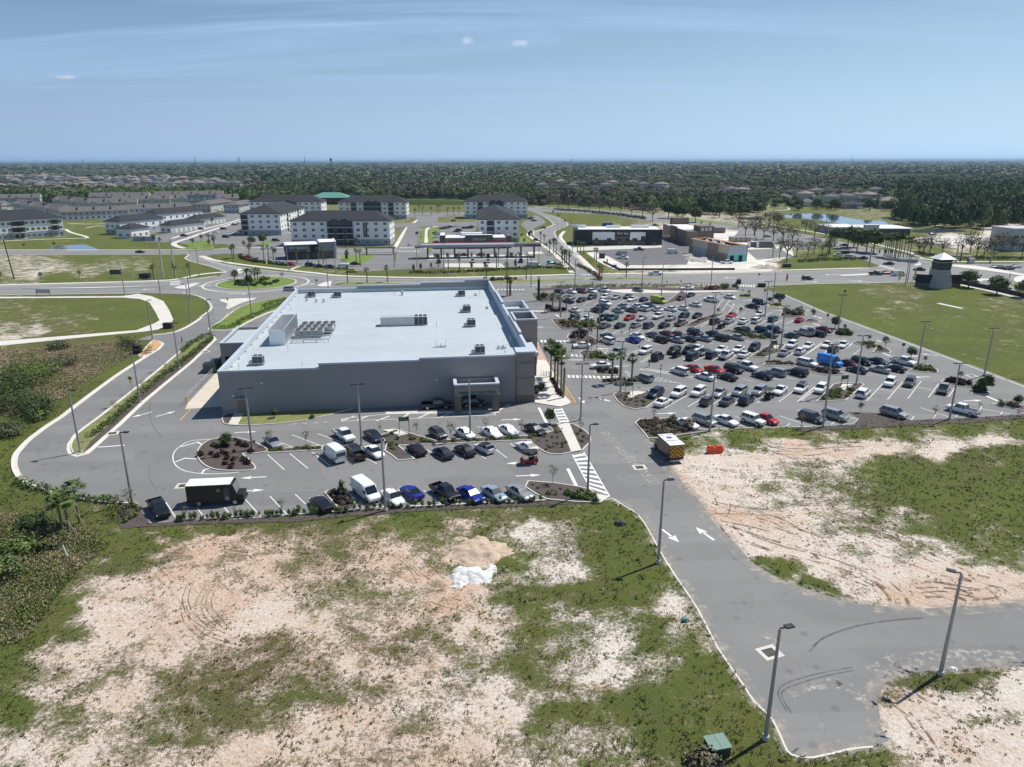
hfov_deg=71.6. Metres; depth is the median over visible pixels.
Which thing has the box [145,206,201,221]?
club house
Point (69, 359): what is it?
wild bush
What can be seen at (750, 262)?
building site ground
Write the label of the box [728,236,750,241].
wrapped stacks
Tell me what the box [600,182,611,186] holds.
suburban house
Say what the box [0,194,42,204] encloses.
terraced houses
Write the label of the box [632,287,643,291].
sedan car
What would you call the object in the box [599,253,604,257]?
waste bins
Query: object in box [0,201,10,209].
terraced houses
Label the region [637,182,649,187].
suburban house
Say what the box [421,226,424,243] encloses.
lawn
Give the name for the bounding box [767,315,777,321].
sport utility car
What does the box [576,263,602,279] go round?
hedge
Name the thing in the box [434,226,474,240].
apartment paving
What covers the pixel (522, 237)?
lawn
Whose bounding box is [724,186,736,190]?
suburban house
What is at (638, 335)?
sedan car
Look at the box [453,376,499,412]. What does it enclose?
drive through canopy
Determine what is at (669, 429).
planting bed
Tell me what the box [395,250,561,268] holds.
filling station paving
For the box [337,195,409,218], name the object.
apartment block
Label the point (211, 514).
shrub
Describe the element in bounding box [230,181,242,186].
suburban house
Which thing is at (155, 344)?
planting bed
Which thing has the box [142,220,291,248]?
apartment paving
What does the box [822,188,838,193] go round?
suburban house
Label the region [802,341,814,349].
sedan car
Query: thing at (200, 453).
shrub
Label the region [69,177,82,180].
suburban house
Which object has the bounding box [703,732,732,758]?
transformer box
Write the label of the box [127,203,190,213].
terraced houses
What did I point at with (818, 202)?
broadleaf tree
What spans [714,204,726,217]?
broadleaf tree
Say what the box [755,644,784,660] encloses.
storm drain
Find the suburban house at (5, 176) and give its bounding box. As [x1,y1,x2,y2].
[1,175,10,178]
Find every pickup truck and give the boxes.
[145,496,170,519]
[331,427,355,442]
[343,443,368,460]
[421,398,451,409]
[428,481,460,501]
[597,287,610,292]
[609,347,627,355]
[616,255,628,258]
[648,270,661,274]
[652,312,665,319]
[674,318,687,326]
[702,296,719,302]
[717,349,733,359]
[720,259,732,263]
[732,360,758,370]
[733,326,754,333]
[793,327,815,336]
[868,270,883,274]
[889,355,916,365]
[936,382,950,394]
[945,402,980,416]
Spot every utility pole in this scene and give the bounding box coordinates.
[3,239,14,278]
[156,239,163,277]
[169,239,175,277]
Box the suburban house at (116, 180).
[112,179,123,182]
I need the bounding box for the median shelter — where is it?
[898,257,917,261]
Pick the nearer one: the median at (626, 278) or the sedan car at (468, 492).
the sedan car at (468, 492)
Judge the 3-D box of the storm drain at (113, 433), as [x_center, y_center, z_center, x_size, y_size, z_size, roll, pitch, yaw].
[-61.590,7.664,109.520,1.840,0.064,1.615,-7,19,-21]
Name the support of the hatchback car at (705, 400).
on the parking lot
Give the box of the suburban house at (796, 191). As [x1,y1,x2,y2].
[791,190,809,195]
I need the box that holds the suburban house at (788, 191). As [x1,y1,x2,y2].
[780,189,795,194]
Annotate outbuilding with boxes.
[114,223,149,237]
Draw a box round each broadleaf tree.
[247,236,255,243]
[257,233,266,240]
[568,188,576,194]
[600,188,611,195]
[661,201,674,217]
[671,204,680,216]
[676,203,689,216]
[688,207,703,221]
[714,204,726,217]
[727,205,737,217]
[794,198,804,209]
[813,196,822,208]
[826,227,841,245]
[830,198,840,209]
[839,225,856,247]
[848,226,867,250]
[858,229,875,251]
[863,227,886,252]
[864,197,876,210]
[959,269,981,287]
[987,275,1011,294]
[1014,280,1023,297]
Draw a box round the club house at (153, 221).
[102,213,164,234]
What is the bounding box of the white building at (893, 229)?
[817,224,912,234]
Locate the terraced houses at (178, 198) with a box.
[170,194,187,202]
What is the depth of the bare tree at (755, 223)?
392.09 m
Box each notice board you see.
[35,289,49,293]
[109,270,121,274]
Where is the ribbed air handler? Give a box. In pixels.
[380,314,427,326]
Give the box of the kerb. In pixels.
[0,209,1023,758]
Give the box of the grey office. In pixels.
[988,225,1023,250]
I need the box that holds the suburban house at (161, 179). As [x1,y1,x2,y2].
[155,178,166,181]
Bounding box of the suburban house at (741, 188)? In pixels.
[735,187,749,191]
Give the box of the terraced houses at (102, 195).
[88,192,150,197]
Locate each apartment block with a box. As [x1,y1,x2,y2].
[0,209,64,239]
[239,201,303,235]
[248,195,326,213]
[289,210,394,245]
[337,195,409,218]
[464,195,528,218]
[476,204,519,241]
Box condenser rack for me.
[291,321,336,342]
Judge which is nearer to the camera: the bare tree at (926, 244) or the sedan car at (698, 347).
the sedan car at (698, 347)
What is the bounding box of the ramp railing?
[187,368,213,399]
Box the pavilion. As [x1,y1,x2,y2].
[315,192,348,201]
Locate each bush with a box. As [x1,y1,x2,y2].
[0,349,76,388]
[0,362,32,396]
[0,380,55,413]
[0,419,25,439]
[0,526,47,561]
[0,546,29,584]
[4,389,62,417]
[16,509,54,531]
[20,404,52,422]
[28,357,68,376]
[34,528,70,550]
[43,339,71,350]
[50,353,80,365]
[115,333,138,349]
[683,743,726,766]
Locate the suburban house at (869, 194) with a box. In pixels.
[858,191,876,197]
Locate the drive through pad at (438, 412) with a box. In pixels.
[386,410,498,413]
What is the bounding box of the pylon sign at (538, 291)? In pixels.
[537,275,539,300]
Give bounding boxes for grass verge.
[211,296,288,328]
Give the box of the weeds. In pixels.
[0,378,1023,766]
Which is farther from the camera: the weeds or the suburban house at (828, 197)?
the suburban house at (828, 197)
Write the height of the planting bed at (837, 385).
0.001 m
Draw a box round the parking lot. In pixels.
[18,284,1023,755]
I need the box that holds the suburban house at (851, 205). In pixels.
[840,201,862,208]
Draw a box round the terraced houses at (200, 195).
[153,191,223,200]
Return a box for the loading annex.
[219,326,258,364]
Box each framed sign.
[398,417,409,432]
[625,382,632,395]
[840,375,848,387]
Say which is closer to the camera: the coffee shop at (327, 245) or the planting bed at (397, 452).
the planting bed at (397, 452)
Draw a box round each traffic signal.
[868,247,891,266]
[919,242,959,262]
[981,246,993,262]
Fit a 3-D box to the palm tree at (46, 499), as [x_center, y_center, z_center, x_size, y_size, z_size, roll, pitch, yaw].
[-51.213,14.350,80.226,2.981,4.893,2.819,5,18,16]
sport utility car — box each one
[283,286,296,290]
[304,262,315,266]
[324,264,335,268]
[461,397,484,407]
[547,260,556,263]
[567,314,579,320]
[576,287,587,293]
[587,293,596,299]
[590,306,603,312]
[597,313,608,320]
[598,299,611,305]
[599,336,615,344]
[601,293,610,299]
[606,313,618,320]
[634,372,654,382]
[637,305,650,311]
[638,345,652,354]
[642,321,654,328]
[646,385,664,398]
[652,335,669,343]
[666,345,681,353]
[670,366,690,375]
[670,385,687,397]
[678,311,689,318]
[681,344,695,353]
[685,351,699,360]
[686,327,703,335]
[690,384,707,396]
[691,411,717,426]
[709,317,720,324]
[713,333,730,341]
[723,362,744,373]
[731,384,747,396]
[737,393,754,405]
[748,341,761,351]
[750,316,761,323]
[751,383,767,395]
[752,298,765,304]
[754,325,771,332]
[765,366,788,376]
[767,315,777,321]
[767,324,783,332]
[772,293,784,298]
[785,339,798,348]
[787,366,809,376]
[793,380,809,393]
[796,356,818,366]
[797,408,825,423]
[801,275,813,279]
[813,381,826,393]
[821,406,849,421]
[827,345,838,353]
[850,355,872,365]
[855,387,870,398]
[879,404,908,418]
[883,375,896,387]
[903,375,916,387]
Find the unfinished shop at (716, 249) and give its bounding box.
[689,237,747,261]
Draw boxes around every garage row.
[159,218,204,232]
[185,213,225,224]
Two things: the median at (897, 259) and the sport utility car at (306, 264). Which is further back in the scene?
the median at (897, 259)
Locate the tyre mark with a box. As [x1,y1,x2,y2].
[149,410,904,708]
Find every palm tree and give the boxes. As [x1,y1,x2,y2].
[41,490,67,529]
[49,491,78,532]
[60,478,87,523]
[149,264,154,278]
[170,263,176,278]
[238,268,253,277]
[253,268,261,279]
[344,265,348,282]
[503,275,509,295]
[506,277,512,295]
[542,338,557,376]
[546,340,564,379]
[549,293,555,307]
[549,343,565,385]
[552,349,570,390]
[556,294,563,307]
[563,295,569,309]
[575,322,582,340]
[593,321,602,343]
[607,353,619,383]
[616,350,626,375]
[627,352,638,380]
[824,239,831,256]
[882,233,889,255]
[888,232,896,256]
[890,236,897,257]
[892,232,899,257]
[894,235,899,257]
[897,232,903,258]
[898,234,906,256]
[902,234,910,256]
[906,237,913,257]
[909,236,915,256]
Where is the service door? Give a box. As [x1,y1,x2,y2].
[234,397,245,412]
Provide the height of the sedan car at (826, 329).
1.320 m
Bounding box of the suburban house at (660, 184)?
[654,182,668,188]
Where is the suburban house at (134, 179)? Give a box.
[128,178,140,181]
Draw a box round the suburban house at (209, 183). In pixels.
[205,181,216,185]
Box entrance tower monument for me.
[914,253,961,288]
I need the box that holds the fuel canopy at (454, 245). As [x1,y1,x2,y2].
[414,242,540,258]
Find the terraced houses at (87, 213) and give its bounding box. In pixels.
[58,205,128,220]
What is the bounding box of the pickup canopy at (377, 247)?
[364,247,395,254]
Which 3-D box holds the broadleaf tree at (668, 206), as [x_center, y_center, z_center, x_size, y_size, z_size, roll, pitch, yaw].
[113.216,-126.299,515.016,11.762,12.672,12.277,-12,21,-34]
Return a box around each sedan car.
[263,434,282,448]
[308,495,332,512]
[347,268,357,271]
[362,429,384,442]
[363,444,385,458]
[379,488,405,506]
[405,443,427,456]
[431,446,454,459]
[453,444,476,456]
[454,426,475,439]
[456,485,484,503]
[480,425,502,438]
[480,484,507,502]
[497,423,519,435]
[505,483,534,500]
[515,440,539,453]
[523,423,546,435]
[554,289,564,293]
[562,298,574,303]
[566,289,576,293]
[568,307,580,312]
[573,341,590,348]
[580,315,592,320]
[586,288,597,292]
[590,361,610,368]
[596,303,609,309]
[598,322,611,328]
[599,332,615,338]
[611,294,621,299]
[611,307,624,312]
[613,322,626,328]
[617,303,630,307]
[623,293,632,298]
[624,307,638,312]
[625,336,640,342]
[627,296,637,301]
[629,332,645,338]
[631,303,640,307]
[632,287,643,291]
[636,314,647,320]
[639,297,648,301]
[642,302,655,307]
[645,331,658,336]
[651,306,663,311]
[653,397,672,407]
[658,322,669,328]
[659,330,675,337]
[663,306,677,310]
[665,314,676,320]
[669,336,685,343]
[672,330,686,336]
[675,417,699,429]
[676,305,689,310]
[680,285,693,289]
[682,335,698,342]
[684,364,703,372]
[686,292,695,297]
[688,301,701,306]
[692,312,702,318]
[694,344,703,351]
[694,372,716,380]
[696,335,713,341]
[697,348,710,355]
[704,285,716,289]
[704,364,725,373]
[705,330,718,335]
[711,387,727,397]
[712,414,739,426]
[714,345,728,352]
[716,372,738,380]
[718,395,735,405]
[723,294,736,298]
[723,318,734,323]
[726,312,736,317]
[729,333,745,340]
[732,345,744,352]
[737,350,750,358]
[738,318,748,324]
[745,303,759,308]
[751,371,773,379]
[755,310,764,316]
[758,412,779,424]
[759,331,778,337]
[773,384,787,395]
[777,348,790,356]
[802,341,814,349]
[815,326,832,332]
[821,340,832,348]
[837,340,848,348]
[841,359,860,366]
[845,365,868,373]
[868,356,889,364]
[868,365,891,373]
[883,261,894,264]
[885,364,906,372]
[913,267,925,270]
[1003,266,1014,269]
[1010,264,1021,267]
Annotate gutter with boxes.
[12,210,1023,500]
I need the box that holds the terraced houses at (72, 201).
[51,195,88,206]
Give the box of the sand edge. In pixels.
[611,439,1023,760]
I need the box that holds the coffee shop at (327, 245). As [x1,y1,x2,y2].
[283,238,336,259]
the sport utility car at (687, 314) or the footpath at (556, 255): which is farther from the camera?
the footpath at (556, 255)
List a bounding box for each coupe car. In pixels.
[399,484,424,500]
[571,329,587,333]
[794,317,804,322]
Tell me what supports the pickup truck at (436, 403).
on the parking lot
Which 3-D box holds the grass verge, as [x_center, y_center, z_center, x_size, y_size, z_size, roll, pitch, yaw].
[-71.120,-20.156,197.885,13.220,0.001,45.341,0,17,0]
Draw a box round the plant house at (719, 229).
[714,227,725,232]
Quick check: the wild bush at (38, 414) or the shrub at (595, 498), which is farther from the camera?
the wild bush at (38, 414)
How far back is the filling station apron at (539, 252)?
324.18 m
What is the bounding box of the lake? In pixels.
[783,213,888,224]
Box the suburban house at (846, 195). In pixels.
[836,193,854,199]
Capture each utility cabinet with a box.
[132,344,142,353]
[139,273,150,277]
[162,322,172,328]
[757,283,765,286]
[782,263,790,266]
[967,258,975,263]
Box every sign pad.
[385,429,407,435]
[628,391,645,396]
[838,384,852,389]
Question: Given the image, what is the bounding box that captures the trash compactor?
[202,358,221,371]
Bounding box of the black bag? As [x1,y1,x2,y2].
[614,520,624,525]
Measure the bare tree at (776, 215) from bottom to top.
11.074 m
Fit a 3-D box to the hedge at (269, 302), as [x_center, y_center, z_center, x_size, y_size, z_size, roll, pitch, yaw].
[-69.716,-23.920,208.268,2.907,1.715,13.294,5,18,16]
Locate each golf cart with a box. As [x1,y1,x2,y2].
[520,448,537,464]
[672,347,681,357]
[717,320,724,328]
[764,387,774,399]
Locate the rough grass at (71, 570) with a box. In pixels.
[0,512,107,644]
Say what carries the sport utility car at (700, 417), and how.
on the parking lot
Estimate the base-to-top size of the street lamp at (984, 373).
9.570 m
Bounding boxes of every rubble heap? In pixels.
[683,253,700,255]
[688,258,706,261]
[751,264,770,268]
[764,264,776,268]
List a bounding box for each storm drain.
[106,431,118,435]
[174,483,186,488]
[632,464,646,469]
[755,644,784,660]
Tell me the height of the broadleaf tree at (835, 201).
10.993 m
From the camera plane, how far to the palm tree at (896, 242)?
302.17 m
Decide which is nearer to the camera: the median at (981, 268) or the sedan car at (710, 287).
the sedan car at (710, 287)
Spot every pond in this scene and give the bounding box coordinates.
[46,244,97,250]
[881,217,896,219]
[912,229,964,232]
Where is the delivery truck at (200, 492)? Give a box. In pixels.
[185,477,247,506]
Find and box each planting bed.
[84,337,212,450]
[115,504,284,528]
[141,340,160,354]
[199,437,266,469]
[223,413,233,423]
[268,446,320,451]
[285,500,577,522]
[326,491,354,508]
[382,423,570,458]
[526,481,592,500]
[531,292,562,301]
[536,287,738,290]
[544,306,567,311]
[552,318,596,328]
[568,334,602,343]
[570,424,588,448]
[580,350,607,359]
[595,368,614,374]
[600,377,640,382]
[614,390,655,407]
[636,417,706,437]
[665,290,685,303]
[686,313,724,326]
[722,329,770,338]
[750,343,784,356]
[763,361,843,374]
[781,313,805,317]
[797,412,1023,430]
[804,318,817,321]
[818,383,862,400]
[853,341,889,352]
[911,365,936,371]
[942,380,989,392]
[996,403,1023,409]
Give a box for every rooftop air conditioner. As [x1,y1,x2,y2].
[248,354,264,365]
[305,290,315,297]
[331,290,341,297]
[455,289,464,296]
[460,304,470,312]
[464,318,475,326]
[471,344,484,354]
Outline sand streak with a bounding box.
[600,432,1019,733]
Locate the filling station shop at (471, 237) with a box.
[439,232,511,248]
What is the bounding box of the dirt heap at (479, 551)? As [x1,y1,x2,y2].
[441,535,513,568]
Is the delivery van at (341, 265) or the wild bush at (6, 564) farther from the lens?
the delivery van at (341, 265)
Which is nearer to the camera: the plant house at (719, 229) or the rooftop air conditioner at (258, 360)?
the rooftop air conditioner at (258, 360)
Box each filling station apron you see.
[427,255,528,259]
[445,263,503,267]
[528,251,544,253]
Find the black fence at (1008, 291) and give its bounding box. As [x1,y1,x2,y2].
[961,280,1022,296]
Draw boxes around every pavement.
[534,341,570,405]
[537,344,546,359]
[558,423,580,451]
[597,493,609,501]
[611,289,735,292]
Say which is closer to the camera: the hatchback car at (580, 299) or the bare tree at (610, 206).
the hatchback car at (580, 299)
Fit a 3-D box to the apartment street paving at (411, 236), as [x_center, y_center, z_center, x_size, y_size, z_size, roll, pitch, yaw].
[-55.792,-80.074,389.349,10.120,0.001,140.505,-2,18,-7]
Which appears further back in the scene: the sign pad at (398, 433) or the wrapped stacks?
the wrapped stacks
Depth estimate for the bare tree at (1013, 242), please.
324.98 m
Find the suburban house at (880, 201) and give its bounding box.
[873,197,896,208]
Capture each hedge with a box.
[12,474,64,491]
[76,492,111,502]
[88,333,216,434]
[103,492,127,516]
[117,336,156,353]
[180,332,213,351]
[210,299,284,328]
[238,253,288,264]
[259,296,286,306]
[409,264,572,272]
[552,207,645,218]
[553,283,617,287]
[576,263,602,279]
[619,282,724,288]
[797,256,857,261]
[914,250,1023,259]
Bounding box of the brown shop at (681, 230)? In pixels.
[662,217,714,245]
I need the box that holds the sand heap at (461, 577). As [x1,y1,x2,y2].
[449,564,496,587]
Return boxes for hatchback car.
[427,425,447,439]
[474,441,495,454]
[576,297,585,302]
[624,314,634,320]
[630,321,640,327]
[676,295,684,300]
[698,395,714,406]
[705,350,717,358]
[783,332,799,338]
[794,347,805,354]
[815,330,826,336]
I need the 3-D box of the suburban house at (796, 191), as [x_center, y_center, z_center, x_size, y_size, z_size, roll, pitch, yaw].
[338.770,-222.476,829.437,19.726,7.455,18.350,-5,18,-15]
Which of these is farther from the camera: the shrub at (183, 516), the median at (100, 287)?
the median at (100, 287)
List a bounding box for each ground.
[0,168,984,314]
[0,204,1023,315]
[0,314,1023,766]
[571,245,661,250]
[587,231,793,270]
[915,235,989,246]
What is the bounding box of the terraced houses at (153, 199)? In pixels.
[112,195,170,203]
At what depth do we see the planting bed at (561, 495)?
90.25 m
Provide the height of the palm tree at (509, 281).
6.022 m
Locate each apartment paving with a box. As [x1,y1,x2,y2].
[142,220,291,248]
[394,222,477,226]
[409,212,463,225]
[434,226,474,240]
[521,215,545,236]
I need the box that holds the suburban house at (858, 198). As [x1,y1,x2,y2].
[846,195,866,202]
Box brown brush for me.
[0,340,136,415]
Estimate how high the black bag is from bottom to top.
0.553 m
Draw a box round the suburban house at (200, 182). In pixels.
[194,181,205,185]
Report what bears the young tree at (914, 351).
on the parking lot
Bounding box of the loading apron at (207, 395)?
[185,372,221,408]
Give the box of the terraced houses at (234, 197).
[215,194,238,200]
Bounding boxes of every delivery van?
[322,442,347,463]
[336,263,349,268]
[350,474,380,502]
[528,261,540,265]
[615,250,626,254]
[650,295,666,303]
[667,248,678,253]
[816,352,843,366]
[891,270,905,275]
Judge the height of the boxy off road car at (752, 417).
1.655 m
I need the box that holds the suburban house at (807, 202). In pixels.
[803,198,813,206]
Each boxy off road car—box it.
[650,351,663,361]
[740,410,766,426]
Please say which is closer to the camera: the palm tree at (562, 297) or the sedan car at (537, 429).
the sedan car at (537, 429)
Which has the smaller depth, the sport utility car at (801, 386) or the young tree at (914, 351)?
the sport utility car at (801, 386)
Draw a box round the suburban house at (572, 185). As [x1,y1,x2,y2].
[567,183,577,189]
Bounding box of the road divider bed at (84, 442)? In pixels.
[72,336,212,452]
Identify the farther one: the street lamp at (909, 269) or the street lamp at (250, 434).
the street lamp at (909, 269)
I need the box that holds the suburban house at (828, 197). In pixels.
[822,194,841,202]
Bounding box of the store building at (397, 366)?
[217,279,537,413]
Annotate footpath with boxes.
[0,199,1023,308]
[0,294,172,345]
[229,413,242,424]
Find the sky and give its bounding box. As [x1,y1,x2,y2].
[0,0,1023,161]
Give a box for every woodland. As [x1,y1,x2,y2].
[0,160,1023,162]
[0,161,1023,164]
[0,163,1023,170]
[0,167,1023,179]
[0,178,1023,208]
[642,186,1023,226]
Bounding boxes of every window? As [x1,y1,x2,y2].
[632,238,636,244]
[641,236,644,244]
[651,238,656,244]
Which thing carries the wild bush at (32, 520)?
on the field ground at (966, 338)
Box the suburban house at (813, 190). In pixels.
[808,188,823,192]
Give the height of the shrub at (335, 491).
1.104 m
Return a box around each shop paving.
[243,253,395,271]
[591,237,689,264]
[735,229,817,248]
[748,248,791,259]
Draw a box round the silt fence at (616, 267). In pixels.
[603,261,734,269]
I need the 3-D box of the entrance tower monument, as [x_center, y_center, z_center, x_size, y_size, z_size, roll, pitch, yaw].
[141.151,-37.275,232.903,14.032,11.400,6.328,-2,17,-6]
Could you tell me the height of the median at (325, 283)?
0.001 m
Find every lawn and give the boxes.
[188,240,213,248]
[217,277,294,288]
[238,408,349,424]
[259,240,272,244]
[340,255,374,262]
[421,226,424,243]
[428,226,440,252]
[519,235,530,241]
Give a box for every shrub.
[175,514,181,520]
[180,512,186,519]
[196,450,204,456]
[209,510,214,518]
[219,511,228,519]
[223,454,229,459]
[242,509,250,517]
[265,509,274,515]
[291,508,297,515]
[307,504,312,513]
[312,506,318,513]
[331,488,339,494]
[333,495,344,503]
[334,504,343,511]
[340,487,349,495]
[465,498,471,504]
[571,492,578,498]
[577,491,583,498]
[583,494,591,499]
[590,496,600,501]
[668,414,680,424]
[680,417,694,428]
[957,379,965,385]
[1011,402,1019,406]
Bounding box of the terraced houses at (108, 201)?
[87,197,137,205]
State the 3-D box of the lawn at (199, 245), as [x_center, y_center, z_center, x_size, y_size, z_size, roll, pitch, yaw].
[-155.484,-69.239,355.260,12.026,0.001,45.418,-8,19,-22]
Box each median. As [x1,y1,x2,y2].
[75,286,136,287]
[175,283,196,288]
[221,298,253,307]
[318,281,330,285]
[336,282,420,284]
[490,278,587,282]
[589,276,680,279]
[669,216,753,228]
[839,274,871,275]
[884,256,918,263]
[952,265,1023,274]
[1015,276,1023,281]
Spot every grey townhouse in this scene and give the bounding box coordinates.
[191,198,232,211]
[223,199,249,212]
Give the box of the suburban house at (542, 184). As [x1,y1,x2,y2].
[536,182,548,189]
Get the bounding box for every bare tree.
[543,195,554,207]
[553,197,563,208]
[585,199,594,207]
[594,200,605,210]
[604,199,616,208]
[615,201,625,208]
[628,204,635,214]
[636,202,649,215]
[646,204,661,220]
[733,211,746,227]
[739,218,754,235]
[748,217,761,235]
[749,222,763,231]
[753,214,766,224]
[757,219,774,238]
[763,209,777,225]
[767,221,781,241]
[769,211,780,221]
[776,221,791,239]
[776,234,798,260]
[785,223,805,244]
[791,238,803,255]
[800,217,812,232]
[803,241,814,255]
[807,218,823,237]
[808,235,821,252]
[817,240,830,253]
[820,222,832,236]
[826,238,838,253]
[912,235,927,254]
[915,235,933,255]
[921,233,942,252]
[937,238,953,252]
[953,234,973,255]
[964,231,983,252]
[970,236,990,255]
[980,237,997,255]
[984,237,1003,254]
[987,232,1008,252]
[994,229,1014,251]
[1005,235,1021,250]
[1014,238,1023,255]
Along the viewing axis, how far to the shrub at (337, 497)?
86.87 m
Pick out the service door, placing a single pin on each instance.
(241, 404)
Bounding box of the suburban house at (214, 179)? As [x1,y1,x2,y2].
[207,178,220,181]
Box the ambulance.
[653,433,684,461]
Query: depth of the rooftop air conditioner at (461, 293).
184.58 m
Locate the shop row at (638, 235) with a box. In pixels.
[571,225,662,244]
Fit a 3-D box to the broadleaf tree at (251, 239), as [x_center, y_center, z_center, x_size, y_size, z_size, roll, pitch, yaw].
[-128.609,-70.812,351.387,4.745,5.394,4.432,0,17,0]
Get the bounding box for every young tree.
[119,486,134,507]
[217,433,232,444]
[446,421,455,433]
[543,407,555,419]
[548,463,558,476]
[588,336,594,349]
[830,315,842,327]
[882,335,891,345]
[906,346,917,357]
[974,380,986,388]
[976,373,994,386]
[1012,394,1023,402]
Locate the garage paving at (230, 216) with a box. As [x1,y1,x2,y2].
[103,212,239,233]
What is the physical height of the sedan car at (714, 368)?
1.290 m
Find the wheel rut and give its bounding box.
[181,442,1014,764]
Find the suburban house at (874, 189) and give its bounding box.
[867,187,881,192]
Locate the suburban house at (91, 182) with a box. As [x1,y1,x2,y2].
[83,181,96,184]
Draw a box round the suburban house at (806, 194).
[795,191,815,198]
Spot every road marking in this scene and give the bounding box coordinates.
[21,223,1016,541]
[180,312,575,419]
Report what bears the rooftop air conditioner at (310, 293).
on the store building at (397, 366)
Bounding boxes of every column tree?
[271,407,277,417]
[337,479,345,494]
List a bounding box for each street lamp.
[68,389,81,451]
[119,263,125,294]
[119,431,134,502]
[131,349,141,402]
[146,300,153,339]
[155,263,160,294]
[172,322,180,367]
[181,284,191,321]
[182,268,191,300]
[206,299,211,336]
[237,387,253,448]
[244,281,251,317]
[350,383,364,445]
[380,434,389,510]
[467,376,470,432]
[560,282,561,316]
[575,363,588,419]
[584,311,592,353]
[586,423,598,492]
[596,286,604,321]
[617,341,628,391]
[656,478,674,563]
[683,283,690,318]
[708,372,721,431]
[712,292,720,329]
[762,623,794,741]
[764,281,772,316]
[768,317,778,360]
[772,270,779,302]
[780,305,789,346]
[821,368,837,426]
[826,343,839,393]
[837,294,846,329]
[855,335,869,384]
[904,256,912,286]
[906,254,914,283]
[917,321,930,365]
[937,567,962,676]
[948,362,966,419]
[983,327,999,374]
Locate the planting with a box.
[119,276,972,519]
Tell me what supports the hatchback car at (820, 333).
on the parking lot
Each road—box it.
[0,247,554,253]
[0,270,858,293]
[175,272,332,294]
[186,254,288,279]
[187,287,291,319]
[527,207,593,276]
[535,206,931,265]
[854,262,1023,297]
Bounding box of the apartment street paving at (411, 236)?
[397,227,419,252]
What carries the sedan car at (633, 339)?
on the parking lot
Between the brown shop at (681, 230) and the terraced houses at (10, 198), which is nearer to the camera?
the brown shop at (681, 230)
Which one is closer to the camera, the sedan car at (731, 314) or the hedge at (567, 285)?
the sedan car at (731, 314)
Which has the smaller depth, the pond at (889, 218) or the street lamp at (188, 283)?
the street lamp at (188, 283)
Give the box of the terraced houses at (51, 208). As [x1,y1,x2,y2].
[12,199,69,215]
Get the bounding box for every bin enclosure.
[132,235,157,240]
[747,242,774,247]
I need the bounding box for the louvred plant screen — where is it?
[268,313,297,345]
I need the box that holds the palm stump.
[562,367,565,397]

